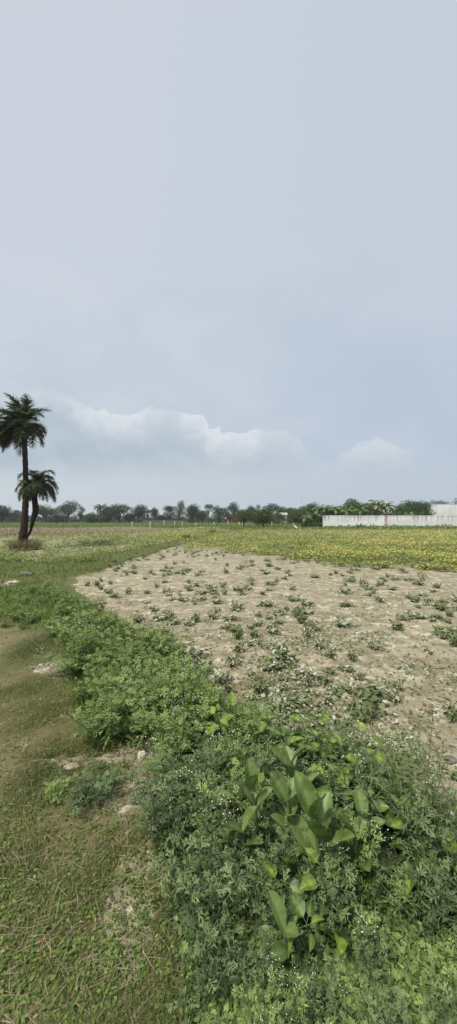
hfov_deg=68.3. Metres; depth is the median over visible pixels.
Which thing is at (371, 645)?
crop plant
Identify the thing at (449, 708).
crop plant
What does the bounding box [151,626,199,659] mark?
feathery weed
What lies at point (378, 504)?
banana plant
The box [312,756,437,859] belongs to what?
feathery weed
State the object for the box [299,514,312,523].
banana plant
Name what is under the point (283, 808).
feathery weed
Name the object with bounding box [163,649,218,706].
feathery weed
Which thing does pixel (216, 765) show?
feathery weed
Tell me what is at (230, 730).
feathery weed
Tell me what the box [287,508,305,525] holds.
mango tree
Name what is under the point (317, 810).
milkweed
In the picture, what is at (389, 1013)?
feathery weed
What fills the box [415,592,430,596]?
crop plant
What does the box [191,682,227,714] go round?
feathery weed
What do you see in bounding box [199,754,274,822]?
feathery weed
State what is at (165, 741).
feathery weed
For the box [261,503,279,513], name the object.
spreading tree
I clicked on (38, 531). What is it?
stubble
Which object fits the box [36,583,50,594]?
feathery weed
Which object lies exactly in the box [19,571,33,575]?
stone
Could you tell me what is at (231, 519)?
brick shed
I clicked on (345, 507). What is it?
banana plant
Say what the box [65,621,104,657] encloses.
feathery weed
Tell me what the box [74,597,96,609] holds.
feathery weed
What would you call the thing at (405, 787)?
feathery weed
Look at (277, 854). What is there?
feathery weed
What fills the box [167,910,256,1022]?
feathery weed
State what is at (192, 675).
feathery weed
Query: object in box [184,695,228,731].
feathery weed
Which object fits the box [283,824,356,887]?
feathery weed
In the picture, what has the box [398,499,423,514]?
broadleaf tree
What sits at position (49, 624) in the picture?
feathery weed
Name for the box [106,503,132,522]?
spreading tree
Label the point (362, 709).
crop plant
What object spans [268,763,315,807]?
feathery weed
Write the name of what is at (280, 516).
broadleaf tree
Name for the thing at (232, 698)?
broadleaf weed
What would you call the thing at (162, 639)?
leafy weed
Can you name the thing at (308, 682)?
crop plant
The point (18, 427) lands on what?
date palm
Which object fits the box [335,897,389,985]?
feathery weed
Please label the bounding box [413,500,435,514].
broadleaf tree
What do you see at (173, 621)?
crop plant
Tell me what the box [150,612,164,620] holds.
crop plant
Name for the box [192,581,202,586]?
crop plant
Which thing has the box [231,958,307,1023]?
feathery weed
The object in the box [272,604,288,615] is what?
crop plant
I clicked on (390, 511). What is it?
white house
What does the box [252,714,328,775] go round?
broadleaf weed
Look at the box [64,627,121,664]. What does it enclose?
feathery weed
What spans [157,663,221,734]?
feathery weed
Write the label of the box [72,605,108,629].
feathery weed
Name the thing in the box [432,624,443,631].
crop plant
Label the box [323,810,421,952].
feathery weed
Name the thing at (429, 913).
feathery weed
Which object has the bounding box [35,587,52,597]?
feathery weed
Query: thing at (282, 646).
crop plant
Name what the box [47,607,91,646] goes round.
feathery weed
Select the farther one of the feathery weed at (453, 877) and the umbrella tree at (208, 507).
the umbrella tree at (208, 507)
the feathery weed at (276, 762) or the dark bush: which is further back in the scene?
the dark bush
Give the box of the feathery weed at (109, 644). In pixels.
[76,634,118,668]
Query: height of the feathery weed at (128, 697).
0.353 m
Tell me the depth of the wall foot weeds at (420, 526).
53.99 m
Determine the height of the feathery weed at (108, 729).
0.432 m
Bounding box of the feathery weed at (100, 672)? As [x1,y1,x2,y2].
[92,665,118,683]
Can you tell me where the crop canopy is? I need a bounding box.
[0,527,456,576]
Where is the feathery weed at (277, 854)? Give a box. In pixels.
[235,816,327,913]
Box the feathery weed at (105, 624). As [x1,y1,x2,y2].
[89,608,122,636]
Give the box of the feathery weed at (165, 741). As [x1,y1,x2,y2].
[138,694,209,777]
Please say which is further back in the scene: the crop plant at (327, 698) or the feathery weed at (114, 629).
the feathery weed at (114, 629)
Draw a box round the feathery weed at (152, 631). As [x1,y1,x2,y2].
[140,623,167,645]
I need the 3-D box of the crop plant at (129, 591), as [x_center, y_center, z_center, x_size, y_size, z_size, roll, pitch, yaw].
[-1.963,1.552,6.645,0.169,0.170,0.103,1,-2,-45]
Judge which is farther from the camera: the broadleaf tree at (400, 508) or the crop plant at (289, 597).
the broadleaf tree at (400, 508)
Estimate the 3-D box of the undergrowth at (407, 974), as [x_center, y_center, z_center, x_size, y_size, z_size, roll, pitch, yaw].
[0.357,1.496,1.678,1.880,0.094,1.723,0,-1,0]
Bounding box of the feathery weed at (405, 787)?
[384,766,436,839]
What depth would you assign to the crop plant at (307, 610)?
5.14 m
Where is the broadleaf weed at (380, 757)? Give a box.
[353,748,441,837]
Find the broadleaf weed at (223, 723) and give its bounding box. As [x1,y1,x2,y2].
[169,704,234,764]
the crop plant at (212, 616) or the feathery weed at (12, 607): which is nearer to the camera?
the crop plant at (212, 616)
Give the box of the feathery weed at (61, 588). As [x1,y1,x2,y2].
[54,584,71,593]
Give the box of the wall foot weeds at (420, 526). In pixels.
[324,523,456,527]
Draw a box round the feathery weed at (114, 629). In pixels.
[88,624,132,650]
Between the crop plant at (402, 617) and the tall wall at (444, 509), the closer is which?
the crop plant at (402, 617)
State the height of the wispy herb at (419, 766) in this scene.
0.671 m
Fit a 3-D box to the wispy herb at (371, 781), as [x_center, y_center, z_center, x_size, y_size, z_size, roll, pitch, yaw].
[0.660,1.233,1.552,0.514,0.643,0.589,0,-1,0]
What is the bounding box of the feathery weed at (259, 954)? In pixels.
[230,916,286,994]
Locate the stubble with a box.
[0,527,176,536]
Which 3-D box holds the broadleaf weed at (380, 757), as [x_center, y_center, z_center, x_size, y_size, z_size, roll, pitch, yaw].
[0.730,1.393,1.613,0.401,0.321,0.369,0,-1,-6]
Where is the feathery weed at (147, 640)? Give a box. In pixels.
[116,612,168,655]
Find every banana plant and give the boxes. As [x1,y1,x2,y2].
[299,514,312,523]
[305,511,321,521]
[312,504,326,522]
[318,505,330,513]
[328,506,342,514]
[337,504,347,514]
[339,506,357,514]
[352,506,369,514]
[365,500,380,512]
[367,500,385,514]
[379,501,396,514]
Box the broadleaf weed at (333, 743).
[307,722,385,793]
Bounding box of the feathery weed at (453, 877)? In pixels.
[405,777,456,914]
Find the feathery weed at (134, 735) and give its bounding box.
[96,682,168,750]
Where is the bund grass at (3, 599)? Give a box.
[0,531,263,754]
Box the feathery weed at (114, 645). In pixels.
[103,631,133,660]
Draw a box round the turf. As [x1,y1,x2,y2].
[0,618,181,1023]
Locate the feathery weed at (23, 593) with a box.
[16,587,26,596]
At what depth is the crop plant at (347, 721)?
2.36 m
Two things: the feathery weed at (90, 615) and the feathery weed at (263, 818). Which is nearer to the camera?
the feathery weed at (263, 818)
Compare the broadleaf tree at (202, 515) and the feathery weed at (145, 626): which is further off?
the broadleaf tree at (202, 515)
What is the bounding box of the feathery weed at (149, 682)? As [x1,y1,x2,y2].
[128,658,194,716]
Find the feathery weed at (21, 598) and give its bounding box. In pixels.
[14,590,31,603]
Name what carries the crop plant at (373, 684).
on the ground at (119, 579)
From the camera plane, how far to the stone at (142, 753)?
2.09 m
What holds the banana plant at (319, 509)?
on the ground at (119, 579)
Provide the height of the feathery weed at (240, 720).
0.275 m
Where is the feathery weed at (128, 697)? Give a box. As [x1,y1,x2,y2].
[85,675,160,729]
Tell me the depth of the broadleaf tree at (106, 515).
116.56 m
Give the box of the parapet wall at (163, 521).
[143,520,185,522]
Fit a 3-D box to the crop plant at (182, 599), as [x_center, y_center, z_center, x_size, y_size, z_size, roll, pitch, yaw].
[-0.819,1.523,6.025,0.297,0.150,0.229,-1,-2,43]
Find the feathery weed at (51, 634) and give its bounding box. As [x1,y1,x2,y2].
[42,620,63,638]
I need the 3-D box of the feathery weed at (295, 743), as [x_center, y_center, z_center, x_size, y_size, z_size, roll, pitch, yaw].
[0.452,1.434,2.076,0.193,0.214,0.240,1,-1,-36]
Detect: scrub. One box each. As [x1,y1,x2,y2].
[0,516,287,522]
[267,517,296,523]
[300,521,322,526]
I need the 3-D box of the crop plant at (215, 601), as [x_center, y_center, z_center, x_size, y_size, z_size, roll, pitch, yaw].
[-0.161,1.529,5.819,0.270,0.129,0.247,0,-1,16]
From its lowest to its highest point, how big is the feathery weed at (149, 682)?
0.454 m
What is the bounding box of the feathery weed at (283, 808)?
[262,795,302,819]
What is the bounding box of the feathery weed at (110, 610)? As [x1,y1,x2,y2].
[97,606,122,625]
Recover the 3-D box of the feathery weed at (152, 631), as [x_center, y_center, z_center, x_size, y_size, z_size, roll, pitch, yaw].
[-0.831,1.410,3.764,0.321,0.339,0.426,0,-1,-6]
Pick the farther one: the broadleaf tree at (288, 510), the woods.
the woods
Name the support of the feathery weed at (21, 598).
on the ground at (119, 579)
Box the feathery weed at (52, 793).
[42,771,76,803]
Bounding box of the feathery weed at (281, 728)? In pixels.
[265,721,302,750]
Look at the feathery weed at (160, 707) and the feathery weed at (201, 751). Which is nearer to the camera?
the feathery weed at (201, 751)
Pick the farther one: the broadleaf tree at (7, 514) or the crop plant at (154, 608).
the broadleaf tree at (7, 514)
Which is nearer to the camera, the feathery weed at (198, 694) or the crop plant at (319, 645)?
the feathery weed at (198, 694)
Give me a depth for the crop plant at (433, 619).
4.70 m
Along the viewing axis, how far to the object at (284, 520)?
89.18 m
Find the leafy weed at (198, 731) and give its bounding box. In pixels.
[180,710,212,744]
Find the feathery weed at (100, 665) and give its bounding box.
[81,645,109,680]
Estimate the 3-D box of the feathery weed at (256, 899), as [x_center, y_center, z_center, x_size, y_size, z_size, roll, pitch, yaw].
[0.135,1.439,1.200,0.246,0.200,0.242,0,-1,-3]
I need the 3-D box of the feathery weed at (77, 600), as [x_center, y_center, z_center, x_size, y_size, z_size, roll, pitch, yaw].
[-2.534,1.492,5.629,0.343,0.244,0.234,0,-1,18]
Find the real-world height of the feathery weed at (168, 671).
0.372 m
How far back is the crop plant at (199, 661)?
3.28 m
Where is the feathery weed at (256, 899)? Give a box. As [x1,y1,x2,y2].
[233,863,293,946]
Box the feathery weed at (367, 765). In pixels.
[326,759,373,785]
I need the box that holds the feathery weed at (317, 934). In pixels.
[286,914,340,981]
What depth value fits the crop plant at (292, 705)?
2.64 m
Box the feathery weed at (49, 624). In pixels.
[43,617,56,628]
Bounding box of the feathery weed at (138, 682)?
[123,674,156,701]
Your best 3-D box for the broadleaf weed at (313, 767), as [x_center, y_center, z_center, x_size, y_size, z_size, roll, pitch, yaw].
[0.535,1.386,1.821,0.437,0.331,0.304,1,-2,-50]
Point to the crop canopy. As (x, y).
(325, 551)
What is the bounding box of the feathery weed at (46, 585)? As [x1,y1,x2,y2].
[40,579,55,591]
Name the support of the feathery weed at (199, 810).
on the ground at (119, 579)
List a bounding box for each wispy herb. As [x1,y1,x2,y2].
[161,697,194,774]
[329,693,455,833]
[350,697,456,836]
[369,734,456,895]
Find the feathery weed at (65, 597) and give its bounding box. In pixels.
[59,589,79,605]
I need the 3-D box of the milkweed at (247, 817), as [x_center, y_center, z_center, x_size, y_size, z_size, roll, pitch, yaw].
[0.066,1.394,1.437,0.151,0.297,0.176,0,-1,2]
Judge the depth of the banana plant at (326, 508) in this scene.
61.95 m
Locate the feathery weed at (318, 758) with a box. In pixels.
[301,736,350,804]
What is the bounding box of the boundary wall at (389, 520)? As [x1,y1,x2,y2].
[322,515,456,527]
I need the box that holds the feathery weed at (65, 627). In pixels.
[53,605,101,653]
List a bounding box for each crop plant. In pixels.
[103,588,113,593]
[107,592,119,597]
[125,587,132,594]
[131,611,143,622]
[149,606,160,611]
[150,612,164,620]
[158,610,174,620]
[166,618,179,625]
[174,592,188,601]
[182,618,195,625]
[184,647,212,672]
[186,585,192,590]
[187,648,207,659]
[191,613,199,622]
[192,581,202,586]
[195,590,208,594]
[195,595,205,600]
[203,582,217,587]
[207,610,220,619]
[208,585,216,590]
[208,668,229,685]
[211,596,223,603]
[218,621,231,629]
[220,584,227,594]
[221,612,239,621]
[223,682,236,693]
[225,624,244,631]
[225,654,237,667]
[229,600,243,610]
[231,639,245,652]
[232,628,242,639]
[243,678,271,693]
[245,629,258,636]
[246,637,262,646]
[246,670,258,677]
[251,618,263,625]
[254,597,275,606]
[254,700,269,720]
[257,658,284,672]
[260,686,286,710]
[264,585,274,590]
[265,614,272,619]
[266,621,277,628]
[266,624,282,634]
[268,646,297,665]
[270,639,293,653]
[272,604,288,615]
[272,611,286,623]
[274,681,287,692]
[277,669,292,680]
[281,692,307,713]
[285,593,303,601]
[286,657,294,667]
[290,606,303,616]
[290,665,315,678]
[300,664,315,686]
[301,599,315,606]
[301,607,314,613]
[303,624,313,637]
[307,620,320,631]
[313,638,328,649]
[315,671,330,685]
[321,691,333,706]
[322,647,337,658]
[323,667,335,674]
[324,683,348,695]
[327,712,355,733]
[334,617,353,627]
[336,662,355,672]
[337,599,357,606]
[341,574,355,581]
[344,677,362,691]
[344,691,384,722]
[345,687,387,706]
[346,648,357,660]
[351,662,365,680]
[358,578,367,583]
[361,681,385,696]
[365,638,385,649]
[372,565,381,569]
[373,594,386,601]
[384,687,401,703]
[386,585,399,589]
[386,679,403,689]
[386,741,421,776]
[387,575,400,580]
[389,619,404,629]
[393,609,409,620]
[403,593,419,598]
[404,610,428,619]
[407,578,424,584]
[409,596,420,602]
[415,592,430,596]
[421,646,433,653]
[429,612,443,619]
[429,616,437,621]
[429,626,456,638]
[430,599,452,610]
[431,582,441,588]
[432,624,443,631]
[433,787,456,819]
[437,597,448,602]
[439,697,456,720]
[440,766,456,780]
[442,618,451,623]
[444,609,453,616]
[446,626,456,635]
[448,636,456,646]
[451,594,456,601]
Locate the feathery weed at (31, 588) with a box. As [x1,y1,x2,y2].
[26,584,36,593]
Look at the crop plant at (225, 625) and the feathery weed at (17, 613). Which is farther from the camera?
the feathery weed at (17, 613)
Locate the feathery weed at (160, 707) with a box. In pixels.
[129,668,192,741]
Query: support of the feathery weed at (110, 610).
on the ground at (119, 579)
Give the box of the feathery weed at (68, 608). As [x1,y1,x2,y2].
[55,595,76,615]
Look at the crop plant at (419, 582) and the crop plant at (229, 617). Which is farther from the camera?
the crop plant at (419, 582)
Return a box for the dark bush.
[292,607,308,623]
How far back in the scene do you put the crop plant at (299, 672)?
3.15 m
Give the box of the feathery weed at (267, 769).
[218,721,303,799]
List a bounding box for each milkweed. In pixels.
[227,806,262,866]
[231,759,284,845]
[259,889,310,982]
[270,772,310,877]
[271,746,319,809]
[287,770,355,888]
[328,785,385,870]
[337,815,380,900]
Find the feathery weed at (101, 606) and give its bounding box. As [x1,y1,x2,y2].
[75,594,109,618]
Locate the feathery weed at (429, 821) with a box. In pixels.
[338,734,456,876]
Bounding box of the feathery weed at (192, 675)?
[144,654,203,716]
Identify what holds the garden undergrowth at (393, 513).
on the ground at (119, 579)
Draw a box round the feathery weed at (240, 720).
[215,702,258,743]
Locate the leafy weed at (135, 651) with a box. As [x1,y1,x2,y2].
[111,640,141,660]
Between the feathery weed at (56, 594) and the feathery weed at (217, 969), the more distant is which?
the feathery weed at (56, 594)
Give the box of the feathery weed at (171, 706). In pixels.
[142,698,197,757]
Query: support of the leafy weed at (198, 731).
on the ground at (119, 579)
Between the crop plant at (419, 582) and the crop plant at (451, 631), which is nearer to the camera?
the crop plant at (451, 631)
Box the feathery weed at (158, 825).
[114,731,237,873]
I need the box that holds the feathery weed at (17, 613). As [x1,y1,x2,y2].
[7,604,28,620]
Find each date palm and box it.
[0,393,49,543]
[14,468,59,535]
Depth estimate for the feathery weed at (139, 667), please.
2.81 m
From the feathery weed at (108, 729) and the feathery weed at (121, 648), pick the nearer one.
the feathery weed at (108, 729)
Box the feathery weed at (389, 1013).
[339,973,412,1023]
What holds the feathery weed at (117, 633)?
on the ground at (119, 579)
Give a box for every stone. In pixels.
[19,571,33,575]
[63,762,78,769]
[138,750,145,759]
[441,755,456,764]
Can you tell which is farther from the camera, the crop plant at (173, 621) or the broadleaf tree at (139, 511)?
the broadleaf tree at (139, 511)
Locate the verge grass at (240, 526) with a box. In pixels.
[0,522,456,529]
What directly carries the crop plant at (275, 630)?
on the ground at (119, 579)
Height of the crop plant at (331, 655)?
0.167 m
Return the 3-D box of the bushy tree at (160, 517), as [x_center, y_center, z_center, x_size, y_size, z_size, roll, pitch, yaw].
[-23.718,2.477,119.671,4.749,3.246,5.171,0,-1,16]
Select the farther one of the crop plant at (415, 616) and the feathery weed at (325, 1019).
the crop plant at (415, 616)
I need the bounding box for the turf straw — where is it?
[0,642,184,1023]
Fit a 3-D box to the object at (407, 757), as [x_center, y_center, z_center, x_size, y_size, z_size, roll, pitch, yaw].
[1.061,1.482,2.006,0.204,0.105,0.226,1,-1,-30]
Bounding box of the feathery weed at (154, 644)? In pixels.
[119,627,182,668]
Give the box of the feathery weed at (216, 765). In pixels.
[161,743,254,819]
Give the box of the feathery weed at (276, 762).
[266,737,299,775]
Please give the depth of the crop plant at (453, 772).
1.92 m
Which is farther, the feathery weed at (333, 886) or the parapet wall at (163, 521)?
the parapet wall at (163, 521)
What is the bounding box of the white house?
[376,502,392,512]
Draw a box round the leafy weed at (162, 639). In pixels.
[149,632,173,650]
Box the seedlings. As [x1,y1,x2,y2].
[75,553,456,778]
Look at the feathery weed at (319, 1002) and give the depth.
0.98 m
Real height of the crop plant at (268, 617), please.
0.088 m
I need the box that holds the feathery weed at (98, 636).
[81,626,109,646]
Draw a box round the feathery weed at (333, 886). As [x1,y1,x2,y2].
[286,834,357,938]
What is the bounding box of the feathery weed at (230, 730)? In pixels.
[201,713,253,761]
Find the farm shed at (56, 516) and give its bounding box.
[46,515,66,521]
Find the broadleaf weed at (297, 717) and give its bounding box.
[290,714,340,768]
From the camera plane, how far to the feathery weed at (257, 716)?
2.23 m
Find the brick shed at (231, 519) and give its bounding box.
[226,514,237,522]
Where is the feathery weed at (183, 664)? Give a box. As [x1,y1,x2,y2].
[152,637,191,671]
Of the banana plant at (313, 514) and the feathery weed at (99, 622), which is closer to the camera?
the feathery weed at (99, 622)
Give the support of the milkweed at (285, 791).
on the ground at (119, 579)
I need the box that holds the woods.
[0,514,274,520]
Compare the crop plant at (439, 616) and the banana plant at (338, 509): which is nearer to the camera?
the crop plant at (439, 616)
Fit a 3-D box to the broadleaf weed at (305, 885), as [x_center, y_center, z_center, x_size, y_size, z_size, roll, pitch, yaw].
[0.277,1.419,1.221,0.295,0.246,0.366,0,-1,-18]
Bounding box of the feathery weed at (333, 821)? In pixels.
[284,764,380,852]
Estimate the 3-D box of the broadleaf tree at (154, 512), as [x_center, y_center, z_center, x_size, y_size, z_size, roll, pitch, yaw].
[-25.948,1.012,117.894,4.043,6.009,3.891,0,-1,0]
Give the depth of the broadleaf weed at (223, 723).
2.06 m
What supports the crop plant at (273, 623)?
on the ground at (119, 579)
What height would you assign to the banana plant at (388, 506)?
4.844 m
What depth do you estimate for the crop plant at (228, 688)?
2.85 m
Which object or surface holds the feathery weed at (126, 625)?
on the ground at (119, 579)
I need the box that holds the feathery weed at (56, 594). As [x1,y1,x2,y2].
[51,589,64,598]
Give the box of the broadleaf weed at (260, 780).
[207,757,263,808]
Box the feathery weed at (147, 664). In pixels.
[123,646,163,680]
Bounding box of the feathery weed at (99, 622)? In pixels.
[67,612,106,640]
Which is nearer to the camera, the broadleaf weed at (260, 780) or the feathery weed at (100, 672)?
the broadleaf weed at (260, 780)
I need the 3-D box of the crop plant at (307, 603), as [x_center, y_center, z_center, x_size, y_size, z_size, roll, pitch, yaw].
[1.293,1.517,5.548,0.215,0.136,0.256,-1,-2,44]
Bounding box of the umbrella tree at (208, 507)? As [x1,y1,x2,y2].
[204,504,212,522]
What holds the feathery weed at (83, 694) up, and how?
on the ground at (119, 579)
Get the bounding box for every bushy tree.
[83,512,99,522]
[124,512,136,522]
[155,514,167,519]
[210,505,227,522]
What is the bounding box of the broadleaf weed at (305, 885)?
[262,843,353,957]
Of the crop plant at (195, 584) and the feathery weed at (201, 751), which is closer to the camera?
the feathery weed at (201, 751)
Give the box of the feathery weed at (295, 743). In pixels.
[283,726,317,764]
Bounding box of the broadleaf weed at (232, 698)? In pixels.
[188,685,242,736]
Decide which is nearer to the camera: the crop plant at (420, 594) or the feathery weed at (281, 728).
the feathery weed at (281, 728)
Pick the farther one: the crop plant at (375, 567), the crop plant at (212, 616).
the crop plant at (375, 567)
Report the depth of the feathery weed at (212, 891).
1.23 m
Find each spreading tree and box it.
[10,509,21,521]
[38,504,58,522]
[57,500,82,522]
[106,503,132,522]
[162,505,175,519]
[227,502,239,522]
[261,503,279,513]
[273,506,285,513]
[428,500,447,503]
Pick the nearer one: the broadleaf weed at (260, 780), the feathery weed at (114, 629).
the broadleaf weed at (260, 780)
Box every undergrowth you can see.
[148,718,456,1023]
[305,514,326,522]
[324,511,425,514]
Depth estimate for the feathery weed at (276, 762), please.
1.95 m
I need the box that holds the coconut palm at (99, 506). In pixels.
[93,504,107,522]
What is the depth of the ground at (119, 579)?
4.16 m
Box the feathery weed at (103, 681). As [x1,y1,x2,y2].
[85,658,138,692]
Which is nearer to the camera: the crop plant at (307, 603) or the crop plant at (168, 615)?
the crop plant at (168, 615)
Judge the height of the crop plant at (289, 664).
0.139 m
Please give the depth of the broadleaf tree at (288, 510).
117.06 m
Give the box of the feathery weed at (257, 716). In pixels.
[222,689,284,746]
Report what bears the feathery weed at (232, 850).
on the ground at (119, 579)
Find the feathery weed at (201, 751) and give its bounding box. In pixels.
[160,732,238,790]
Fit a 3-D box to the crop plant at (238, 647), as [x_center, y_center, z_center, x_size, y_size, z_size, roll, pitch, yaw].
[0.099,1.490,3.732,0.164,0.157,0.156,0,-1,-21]
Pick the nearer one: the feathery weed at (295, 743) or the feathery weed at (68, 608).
the feathery weed at (295, 743)
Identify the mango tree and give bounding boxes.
[233,509,255,525]
[249,508,276,525]
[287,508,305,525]
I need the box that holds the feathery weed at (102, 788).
[63,753,119,815]
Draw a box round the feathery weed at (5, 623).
[0,617,8,627]
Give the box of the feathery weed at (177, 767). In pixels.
[134,737,214,819]
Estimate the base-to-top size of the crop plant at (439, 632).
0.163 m
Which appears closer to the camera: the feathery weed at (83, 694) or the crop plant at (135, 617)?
the feathery weed at (83, 694)
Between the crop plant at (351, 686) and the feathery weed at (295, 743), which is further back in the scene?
the crop plant at (351, 686)
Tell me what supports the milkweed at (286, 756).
on the ground at (119, 579)
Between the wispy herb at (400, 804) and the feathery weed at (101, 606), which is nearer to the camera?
the wispy herb at (400, 804)
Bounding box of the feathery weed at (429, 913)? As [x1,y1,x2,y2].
[367,835,456,947]
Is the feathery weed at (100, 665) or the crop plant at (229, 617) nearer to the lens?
the feathery weed at (100, 665)
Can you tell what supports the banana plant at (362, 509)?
on the ground at (119, 579)
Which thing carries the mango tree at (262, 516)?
on the ground at (119, 579)
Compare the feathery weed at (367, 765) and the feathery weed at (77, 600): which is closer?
the feathery weed at (367, 765)
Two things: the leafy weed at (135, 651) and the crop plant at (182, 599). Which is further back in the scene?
the crop plant at (182, 599)
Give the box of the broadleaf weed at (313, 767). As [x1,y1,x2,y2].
[298,729,356,792]
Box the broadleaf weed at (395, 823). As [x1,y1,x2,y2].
[379,812,456,896]
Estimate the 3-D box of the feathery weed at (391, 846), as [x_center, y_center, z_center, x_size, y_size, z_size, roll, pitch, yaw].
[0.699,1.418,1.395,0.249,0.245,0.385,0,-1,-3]
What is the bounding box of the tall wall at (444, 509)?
[431,504,456,514]
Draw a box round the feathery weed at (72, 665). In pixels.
[34,621,109,678]
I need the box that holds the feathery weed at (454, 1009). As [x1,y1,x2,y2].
[423,956,456,1023]
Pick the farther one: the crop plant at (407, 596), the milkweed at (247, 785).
the crop plant at (407, 596)
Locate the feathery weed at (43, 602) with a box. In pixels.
[34,595,50,606]
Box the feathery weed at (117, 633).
[109,624,143,639]
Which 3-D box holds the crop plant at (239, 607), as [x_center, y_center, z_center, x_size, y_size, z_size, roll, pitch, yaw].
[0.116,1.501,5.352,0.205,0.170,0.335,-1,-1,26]
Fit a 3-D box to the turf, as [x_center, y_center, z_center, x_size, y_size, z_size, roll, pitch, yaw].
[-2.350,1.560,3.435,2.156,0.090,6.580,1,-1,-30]
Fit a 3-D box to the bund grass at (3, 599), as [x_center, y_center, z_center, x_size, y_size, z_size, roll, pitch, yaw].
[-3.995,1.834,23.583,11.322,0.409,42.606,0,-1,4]
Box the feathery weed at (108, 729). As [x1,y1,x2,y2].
[59,676,146,750]
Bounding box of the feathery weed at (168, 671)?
[147,652,200,688]
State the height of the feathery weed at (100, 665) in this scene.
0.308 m
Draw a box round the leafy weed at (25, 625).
[16,617,31,629]
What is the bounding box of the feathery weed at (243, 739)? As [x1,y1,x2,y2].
[207,722,253,796]
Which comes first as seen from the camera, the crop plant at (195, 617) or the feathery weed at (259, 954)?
the feathery weed at (259, 954)
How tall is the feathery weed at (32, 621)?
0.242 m
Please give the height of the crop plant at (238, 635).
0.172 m
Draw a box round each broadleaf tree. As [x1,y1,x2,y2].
[0,505,14,522]
[94,506,121,522]
[130,504,147,522]
[149,507,158,519]
[184,503,200,522]
[196,509,209,522]
[272,512,286,523]
[283,507,297,518]
[300,503,314,520]
[340,498,368,514]
[354,504,384,513]
[391,505,408,514]
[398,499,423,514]
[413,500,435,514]
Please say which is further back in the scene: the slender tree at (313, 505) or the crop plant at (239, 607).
the slender tree at (313, 505)
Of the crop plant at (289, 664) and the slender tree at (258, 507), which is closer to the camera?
the crop plant at (289, 664)
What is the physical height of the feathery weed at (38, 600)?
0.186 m
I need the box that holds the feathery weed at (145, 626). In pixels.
[121,622,160,642]
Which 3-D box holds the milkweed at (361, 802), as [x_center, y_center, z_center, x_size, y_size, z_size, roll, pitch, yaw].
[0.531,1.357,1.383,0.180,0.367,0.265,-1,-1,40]
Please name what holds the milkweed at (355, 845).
on the ground at (119, 579)
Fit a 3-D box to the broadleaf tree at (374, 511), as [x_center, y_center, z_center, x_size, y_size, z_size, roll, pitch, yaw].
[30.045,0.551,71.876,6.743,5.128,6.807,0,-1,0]
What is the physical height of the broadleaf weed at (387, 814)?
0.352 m
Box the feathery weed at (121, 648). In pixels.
[92,633,158,674]
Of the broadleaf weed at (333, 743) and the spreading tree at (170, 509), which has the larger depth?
the spreading tree at (170, 509)
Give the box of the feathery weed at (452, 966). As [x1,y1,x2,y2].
[418,921,456,1002]
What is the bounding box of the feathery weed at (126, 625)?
[111,617,137,636]
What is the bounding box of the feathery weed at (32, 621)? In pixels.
[16,608,38,623]
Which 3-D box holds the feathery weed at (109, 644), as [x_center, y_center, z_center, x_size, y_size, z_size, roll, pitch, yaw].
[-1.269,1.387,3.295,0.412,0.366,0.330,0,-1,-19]
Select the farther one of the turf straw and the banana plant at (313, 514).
the banana plant at (313, 514)
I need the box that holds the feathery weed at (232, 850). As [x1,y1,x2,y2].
[191,822,275,904]
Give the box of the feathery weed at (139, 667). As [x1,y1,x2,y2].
[115,643,176,693]
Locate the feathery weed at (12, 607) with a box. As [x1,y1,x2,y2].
[5,599,19,612]
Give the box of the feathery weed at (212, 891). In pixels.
[146,817,257,967]
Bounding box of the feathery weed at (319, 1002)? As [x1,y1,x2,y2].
[258,922,350,1023]
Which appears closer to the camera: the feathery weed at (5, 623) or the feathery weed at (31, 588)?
the feathery weed at (5, 623)
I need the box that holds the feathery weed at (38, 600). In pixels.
[36,596,49,604]
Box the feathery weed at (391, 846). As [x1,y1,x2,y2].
[367,813,447,899]
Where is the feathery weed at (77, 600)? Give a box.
[70,594,86,606]
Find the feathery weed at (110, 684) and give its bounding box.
[86,667,133,715]
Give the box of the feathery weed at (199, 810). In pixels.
[181,775,269,855]
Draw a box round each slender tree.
[49,507,66,519]
[77,506,84,522]
[170,501,185,519]
[252,504,260,512]
[306,500,324,521]
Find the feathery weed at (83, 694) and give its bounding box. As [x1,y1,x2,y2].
[63,674,103,704]
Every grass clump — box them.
[3,536,45,550]
[76,554,97,562]
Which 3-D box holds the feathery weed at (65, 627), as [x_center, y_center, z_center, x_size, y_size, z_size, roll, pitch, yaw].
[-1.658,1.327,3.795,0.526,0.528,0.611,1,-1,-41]
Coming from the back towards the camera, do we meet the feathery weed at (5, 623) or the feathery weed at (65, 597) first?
the feathery weed at (65, 597)
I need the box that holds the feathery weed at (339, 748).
[316,720,373,773]
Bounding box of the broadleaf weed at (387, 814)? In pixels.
[316,762,419,828]
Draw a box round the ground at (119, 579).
[0,519,456,1023]
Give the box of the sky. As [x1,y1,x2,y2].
[0,0,456,518]
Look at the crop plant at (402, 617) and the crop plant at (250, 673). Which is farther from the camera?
the crop plant at (402, 617)
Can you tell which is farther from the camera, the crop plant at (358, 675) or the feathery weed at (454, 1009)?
the crop plant at (358, 675)
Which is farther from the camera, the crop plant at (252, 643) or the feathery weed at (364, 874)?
the crop plant at (252, 643)
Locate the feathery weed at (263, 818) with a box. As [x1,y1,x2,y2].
[221,800,276,857]
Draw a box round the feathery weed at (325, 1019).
[315,1015,337,1023]
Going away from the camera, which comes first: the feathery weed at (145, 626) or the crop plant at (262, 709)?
the crop plant at (262, 709)
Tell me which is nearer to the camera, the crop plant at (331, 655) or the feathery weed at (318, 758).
the feathery weed at (318, 758)

